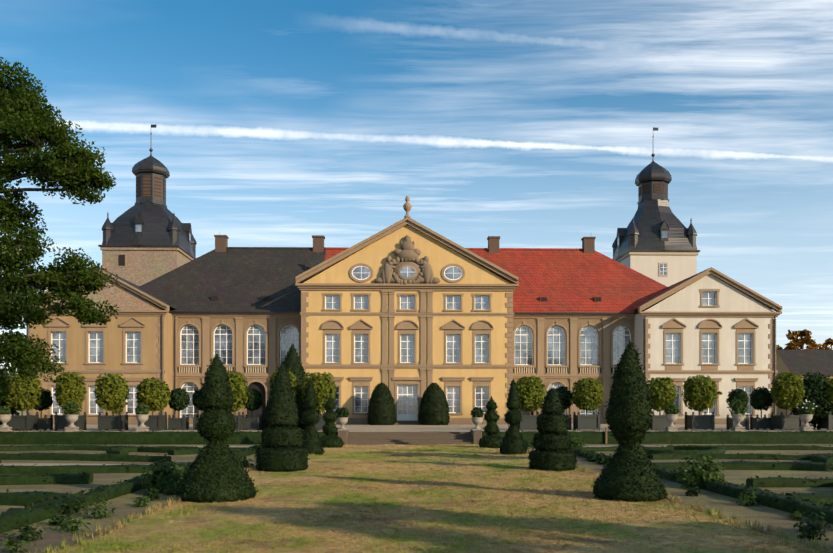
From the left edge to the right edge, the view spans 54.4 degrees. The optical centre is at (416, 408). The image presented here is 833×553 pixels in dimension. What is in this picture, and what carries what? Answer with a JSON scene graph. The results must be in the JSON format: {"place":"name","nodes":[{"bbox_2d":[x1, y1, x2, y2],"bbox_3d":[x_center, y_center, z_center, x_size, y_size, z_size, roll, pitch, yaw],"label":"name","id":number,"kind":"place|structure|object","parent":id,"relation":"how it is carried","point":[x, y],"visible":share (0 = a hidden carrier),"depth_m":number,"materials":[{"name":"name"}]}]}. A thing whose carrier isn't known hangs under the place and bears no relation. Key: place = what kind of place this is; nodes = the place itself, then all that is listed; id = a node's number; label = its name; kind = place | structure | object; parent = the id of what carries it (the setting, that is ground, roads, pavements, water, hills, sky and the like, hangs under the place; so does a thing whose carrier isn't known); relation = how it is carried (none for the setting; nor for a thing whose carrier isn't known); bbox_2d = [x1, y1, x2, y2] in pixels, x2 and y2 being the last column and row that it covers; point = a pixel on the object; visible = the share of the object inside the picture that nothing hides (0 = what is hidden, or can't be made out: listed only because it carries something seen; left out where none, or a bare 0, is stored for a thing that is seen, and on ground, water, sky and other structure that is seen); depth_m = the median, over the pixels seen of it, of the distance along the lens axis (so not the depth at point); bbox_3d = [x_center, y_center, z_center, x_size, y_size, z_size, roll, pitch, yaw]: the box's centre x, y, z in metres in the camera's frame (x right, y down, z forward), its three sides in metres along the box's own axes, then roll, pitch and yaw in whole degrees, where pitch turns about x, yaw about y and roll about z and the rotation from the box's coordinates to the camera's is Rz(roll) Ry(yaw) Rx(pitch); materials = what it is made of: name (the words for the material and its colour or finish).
{"place":"outdoors","nodes":[
{"label":"outdoors","id":0,"kind":"place"},
{"bbox_2d":[0,57,120,404],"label":"oak tree","id":1,"kind":"object","parent":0,"point":[35,118],"depth_m":37.61,"materials":[{"name":"green plant"}]},
{"bbox_2d":[0,444,832,552],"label":"parterre ground","id":2,"kind":"structure","parent":0,"point":[123,505],"depth_m":19.14,"materials":[{"name":"green plant"}]},
{"bbox_2d":[0,454,256,552],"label":"edge plants","id":3,"kind":"object","parent":2,"relation":"on","point":[28,533],"visible":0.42,"depth_m":13.75,"materials":[{"name":"green plant"}]},
{"bbox_2d":[0,444,258,533],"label":"parterre hedges","id":4,"kind":"object","parent":2,"relation":"on","point":[40,506],"visible":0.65,"depth_m":21.70,"materials":[{"name":"green plant"}]},
{"bbox_2d":[138,459,186,492],"bbox_3d":[-5.989,1.693,19.175,1.159,0.997,0.961,0,0,-1],"label":"shrub","id":5,"kind":"object","parent":2,"relation":"on","point":[165,476],"visible":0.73,"depth_m":19.06,"materials":[{"name":"green plant"}]},
{"bbox_2d":[0,445,832,465],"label":"parterre paths","id":6,"kind":"structure","parent":2,"relation":"on","point":[31,464],"depth_m":29.16,"materials":[{"name":"beige gravel"}]},
{"bbox_2d":[0,430,832,444],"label":"terrace hedge","id":7,"kind":"object","parent":2,"relation":"on","point":[250,437],"visible":0.73,"depth_m":45.15,"materials":[{"name":"green plant"}]},
{"bbox_2d":[570,435,586,447],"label":"shrub","id":8,"kind":"object","parent":2,"relation":"on","point":[576,442],"visible":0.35,"depth_m":37.55,"materials":[{"name":"green plant"}]},
{"bbox_2d":[605,427,606,443],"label":"hedge posts","id":9,"kind":"object","parent":2,"relation":"on","point":[605,435],"visible":0.35,"depth_m":45.15,"materials":[{"name":"brown wood"}]},
{"bbox_2d":[523,439,832,540],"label":"edge plants","id":10,"kind":"object","parent":2,"relation":"on","point":[809,528],"visible":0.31,"depth_m":13.24,"materials":[{"name":"green plant"}]},
{"bbox_2d":[674,454,724,488],"bbox_3d":[7.125,1.680,20.159,1.290,1.072,0.942,0,0,-1],"label":"shrub","id":11,"kind":"object","parent":2,"relation":"on","point":[700,470],"visible":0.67,"depth_m":20.06,"materials":[{"name":"green plant"}]},
{"bbox_2d":[570,444,832,523],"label":"parterre hedges","id":12,"kind":"object","parent":2,"relation":"on","point":[803,502],"visible":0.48,"depth_m":25.92,"materials":[{"name":"green plant"}]},
{"bbox_2d":[0,414,832,431],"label":"terrace","id":13,"kind":"structure","parent":0,"point":[418,428],"depth_m":51.63,"materials":[{"name":"stone"}]},
{"bbox_2d":[0,405,11,431],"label":"urn","id":14,"kind":"object","parent":13,"relation":"on","point":[5,414],"depth_m":47.23,"materials":[{"name":"stone"}]},
{"bbox_2d":[0,366,19,424],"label":"tree","id":15,"kind":"object","parent":13,"relation":"on","point":[2,402],"visible":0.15,"depth_m":49.58,"materials":[{"name":"green plant"}]},
{"bbox_2d":[62,400,82,430],"bbox_3d":[-20.179,0.414,47.409,1.169,1.852,0.992,0,0,-1],"label":"urn","id":16,"kind":"object","parent":13,"relation":"on","point":[71,412],"depth_m":47.27,"materials":[{"name":"stone"}]},
{"bbox_2d":[135,403,150,430],"bbox_3d":[-16.112,0.507,47.588,0.851,1.666,0.815,0,0,23],"label":"urn","id":17,"kind":"object","parent":13,"relation":"on","point":[142,413],"depth_m":47.39,"materials":[{"name":"stone"}]},
{"bbox_2d":[262,344,321,429],"bbox_3d":[-7.980,-1.344,51.934,4.199,5.733,4.156,0,0,-1],"label":"yew cone","id":18,"kind":"object","parent":13,"relation":"on","point":[292,360],"visible":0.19,"depth_m":51.32,"materials":[{"name":"green plant"}]},
{"bbox_2d":[367,383,395,424],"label":"yew dome","id":19,"kind":"structure","parent":13,"relation":"on","point":[381,407],"depth_m":65.14,"materials":[{"name":"green plant"}]},
{"bbox_2d":[22,125,781,424],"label":"palace","id":20,"kind":"structure","parent":13,"relation":"on","point":[414,308],"depth_m":68.25,"materials":[{"name":"paint"}]},
{"bbox_2d":[6,412,832,430],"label":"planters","id":21,"kind":"object","parent":13,"relation":"on","point":[119,421],"visible":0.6,"depth_m":49.53,"materials":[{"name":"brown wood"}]},
{"bbox_2d":[21,406,787,417],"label":"terrace tree trunks","id":22,"kind":"object","parent":21,"relation":"on","point":[319,412],"visible":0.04,"depth_m":50.11,"materials":[{"name":"brown plant"}]},
{"bbox_2d":[3,371,41,411],"bbox_3d":[-23.940,-1.089,49.031,2.460,2.600,1.754,0,0,-1],"label":"lime tree","id":23,"kind":"object","parent":22,"relation":"attached to","point":[24,394],"visible":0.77,"depth_m":48.60,"materials":[{"name":"green plant"}]},
{"bbox_2d":[33,388,52,410],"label":"laurel tree","id":24,"kind":"object","parent":22,"relation":"attached to","point":[45,400],"visible":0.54,"depth_m":49.73,"materials":[{"name":"green plant"}]},
{"bbox_2d":[52,371,86,408],"bbox_3d":[-20.977,-1.014,48.907,1.958,2.475,1.600,0,0,-1],"label":"lime tree","id":25,"kind":"object","parent":22,"relation":"attached to","point":[69,386],"visible":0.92,"depth_m":48.54,"materials":[{"name":"green plant"}]},
{"bbox_2d":[93,373,129,414],"bbox_3d":[-18.571,-0.885,49.301,2.101,2.624,1.795,0,0,-1],"label":"lime tree","id":26,"kind":"object","parent":22,"relation":"attached to","point":[111,391],"visible":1,"depth_m":48.86,"materials":[{"name":"green plant"}]},
{"bbox_2d":[136,377,170,411],"bbox_3d":[-16.050,-0.858,49.333,2.165,2.151,1.893,0,0,-1],"label":"lime tree","id":27,"kind":"object","parent":22,"relation":"attached to","point":[152,393],"visible":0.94,"depth_m":48.89,"materials":[{"name":"green plant"}]},
{"bbox_2d":[168,388,189,410],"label":"laurel tree","id":28,"kind":"object","parent":22,"relation":"attached to","point":[180,399],"visible":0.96,"depth_m":50.08,"materials":[{"name":"green plant"}]},
{"bbox_2d":[192,389,205,410],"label":"laurel tree","id":29,"kind":"object","parent":22,"relation":"attached to","point":[195,398],"visible":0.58,"depth_m":50.27,"materials":[{"name":"green plant"}]},
{"bbox_2d":[226,370,248,412],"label":"lime tree","id":30,"kind":"object","parent":22,"relation":"attached to","point":[239,390],"visible":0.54,"depth_m":49.13,"materials":[{"name":"green plant"}]},
{"bbox_2d":[242,388,262,410],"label":"laurel tree","id":31,"kind":"object","parent":22,"relation":"attached to","point":[254,400],"visible":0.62,"depth_m":50.05,"materials":[{"name":"green plant"}]},
{"bbox_2d":[269,368,297,400],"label":"lime tree","id":32,"kind":"object","parent":22,"relation":"attached to","point":[294,382],"visible":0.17,"depth_m":49.38,"materials":[{"name":"green plant"}]},
{"bbox_2d":[301,372,336,412],"bbox_3d":[-5.943,-0.978,49.277,2.204,2.540,1.767,0,0,-1],"label":"lime tree","id":33,"kind":"object","parent":22,"relation":"attached to","point":[324,388],"visible":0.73,"depth_m":48.90,"materials":[{"name":"green plant"}]},
{"bbox_2d":[516,375,546,411],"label":"lime tree","id":34,"kind":"object","parent":22,"relation":"attached to","point":[531,390],"visible":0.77,"depth_m":49.06,"materials":[{"name":"green plant"}]},
{"bbox_2d":[555,386,572,410],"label":"laurel tree","id":35,"kind":"object","parent":22,"relation":"attached to","point":[565,394],"visible":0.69,"depth_m":50.14,"materials":[{"name":"green plant"}]},
{"bbox_2d":[570,377,603,410],"bbox_3d":[10.454,-0.873,49.662,2.168,2.090,1.716,0,0,-1],"label":"lime tree","id":36,"kind":"object","parent":22,"relation":"attached to","point":[587,393],"visible":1,"depth_m":49.23,"materials":[{"name":"green plant"}]},
{"bbox_2d":[647,377,676,411],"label":"lime tree","id":37,"kind":"object","parent":22,"relation":"attached to","point":[664,392],"visible":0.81,"depth_m":49.52,"materials":[{"name":"green plant"}]},
{"bbox_2d":[681,375,722,411],"bbox_3d":[17.676,-0.936,50.035,2.433,2.319,1.757,0,0,-1],"label":"lime tree","id":38,"kind":"object","parent":22,"relation":"attached to","point":[700,392],"visible":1,"depth_m":49.63,"materials":[{"name":"green plant"}]},
{"bbox_2d":[726,389,749,408],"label":"laurel tree","id":39,"kind":"object","parent":22,"relation":"attached to","point":[738,394],"visible":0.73,"depth_m":50.46,"materials":[{"name":"green plant"}]},
{"bbox_2d":[750,386,772,410],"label":"laurel tree","id":40,"kind":"object","parent":22,"relation":"attached to","point":[760,399],"visible":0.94,"depth_m":51.01,"materials":[{"name":"green plant"}]},
{"bbox_2d":[770,372,804,409],"bbox_3d":[22.986,-1.093,50.030,2.053,2.423,1.606,0,0,-1],"label":"lime tree","id":41,"kind":"object","parent":22,"relation":"attached to","point":[787,390],"visible":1,"depth_m":49.65,"materials":[{"name":"green plant"}]},
{"bbox_2d":[824,378,832,409],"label":"lime tree","id":42,"kind":"object","parent":22,"relation":"attached to","point":[829,392],"visible":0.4,"depth_m":49.94,"materials":[{"name":"green plant"}]},
{"bbox_2d":[418,382,449,424],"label":"yew dome","id":43,"kind":"structure","parent":13,"relation":"on","point":[434,408],"depth_m":65.14,"materials":[{"name":"green plant"}]},
{"bbox_2d":[663,402,679,430],"bbox_3d":[15.226,0.482,48.239,1.017,1.715,0.893,0,0,-1],"label":"urn","id":44,"kind":"object","parent":13,"relation":"on","point":[671,411],"depth_m":48.07,"materials":[{"name":"stone"}]},
{"bbox_2d":[727,399,748,430],"bbox_3d":[19.214,0.354,48.281,1.273,1.972,0.986,0,0,-1],"label":"urn","id":45,"kind":"object","parent":13,"relation":"on","point":[739,407],"depth_m":48.15,"materials":[{"name":"stone"}]},
{"bbox_2d":[776,350,832,414],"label":"outbuilding","id":46,"kind":"structure","parent":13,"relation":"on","point":[799,362],"depth_m":98.85,"materials":[{"name":"beige paint"}]},
{"bbox_2d":[796,400,816,430],"bbox_3d":[23.326,0.396,48.476,1.139,1.887,1.117,0,0,-1],"label":"urn","id":47,"kind":"object","parent":13,"relation":"on","point":[806,414],"depth_m":48.23,"materials":[{"name":"stone"}]},
{"bbox_2d":[790,371,832,429],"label":"dark shrub","id":48,"kind":"object","parent":13,"relation":"on","point":[814,389],"visible":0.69,"depth_m":50.22,"materials":[{"name":"green plant"}]},
{"bbox_2d":[0,0,832,384],"label":"sky","id":49,"kind":"structure","parent":0,"point":[279,123],"materials":[{"name":"blue"}]},
{"bbox_2d":[16,410,832,552],"bbox_3d":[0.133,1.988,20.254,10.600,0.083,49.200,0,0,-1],"label":"lawn","id":50,"kind":"structure","parent":0,"point":[710,544],"depth_m":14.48,"materials":[{"name":"green plant"}]},
{"bbox_2d":[174,354,258,502],"bbox_3d":[-4.411,0.438,17.804,1.835,3.343,1.721,0,0,-1],"label":"topiary","id":51,"kind":"object","parent":50,"relation":"on","point":[217,472],"visible":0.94,"depth_m":17.53,"materials":[{"name":"green plant"}]},
{"bbox_2d":[254,363,309,471],"bbox_3d":[-4.378,0.293,26.323,1.834,3.632,1.692,0,0,-1],"label":"topiary","id":52,"kind":"object","parent":50,"relation":"on","point":[281,450],"visible":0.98,"depth_m":25.92,"materials":[{"name":"green plant"}]},
{"bbox_2d":[300,378,324,454],"bbox_3d":[-4.573,0.406,35.129,1.276,3.432,1.180,0,0,-1],"label":"topiary","id":53,"kind":"object","parent":50,"relation":"on","point":[312,441],"visible":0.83,"depth_m":34.93,"materials":[{"name":"green plant"}]},
{"bbox_2d":[320,396,343,447],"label":"topiary","id":54,"kind":"object","parent":50,"relation":"on","point":[330,438],"visible":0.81,"depth_m":40.81,"materials":[{"name":"green plant"}]},
{"bbox_2d":[338,430,481,444],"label":"garden steps","id":55,"kind":"structure","parent":50,"relation":"on","point":[402,438],"depth_m":45.29,"materials":[{"name":"stone"}]},
{"bbox_2d":[335,407,348,430],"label":"planted urn","id":56,"kind":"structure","parent":55,"relation":"on","point":[343,413],"depth_m":44.96,"materials":[{"name":"stone"}]},
{"bbox_2d":[470,406,483,430],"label":"planted urn","id":57,"kind":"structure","parent":55,"relation":"on","point":[477,417],"depth_m":45.13,"materials":[{"name":"stone"}]},
{"bbox_2d":[478,396,502,447],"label":"topiary","id":58,"kind":"object","parent":50,"relation":"on","point":[490,439],"visible":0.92,"depth_m":40.98,"materials":[{"name":"green plant"}]},
{"bbox_2d":[499,378,527,454],"bbox_3d":[4.221,0.384,35.327,1.217,3.448,1.201,0,0,-42],"label":"topiary","id":59,"kind":"object","parent":50,"relation":"on","point":[513,443],"visible":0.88,"depth_m":35.10,"materials":[{"name":"green plant"}]},
{"bbox_2d":[527,387,577,470],"bbox_3d":[4.462,0.705,26.511,1.662,2.806,1.560,0,0,-1],"label":"topiary","id":60,"kind":"object","parent":50,"relation":"on","point":[552,444],"visible":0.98,"depth_m":26.12,"materials":[{"name":"green plant"}]},
{"bbox_2d":[590,339,666,501],"bbox_3d":[4.740,0.284,17.997,1.685,3.657,1.591,0,0,-1],"label":"topiary","id":61,"kind":"object","parent":50,"relation":"on","point":[628,473],"visible":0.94,"depth_m":17.71,"materials":[{"name":"green plant"}]},
{"bbox_2d":[776,336,815,349],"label":"tree","id":62,"kind":"object","parent":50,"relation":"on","point":[793,344],"visible":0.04,"depth_m":111.29,"materials":[{"name":"brown plant"}]},
{"bbox_2d":[786,329,832,349],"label":"tree","id":63,"kind":"object","parent":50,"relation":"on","point":[794,335],"visible":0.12,"depth_m":126.04,"materials":[{"name":"brown plant"}]},
{"bbox_2d":[806,338,832,349],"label":"tree","id":64,"kind":"object","parent":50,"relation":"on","point":[828,341],"visible":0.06,"depth_m":120.58,"materials":[{"name":"brown plant"}]}
]}

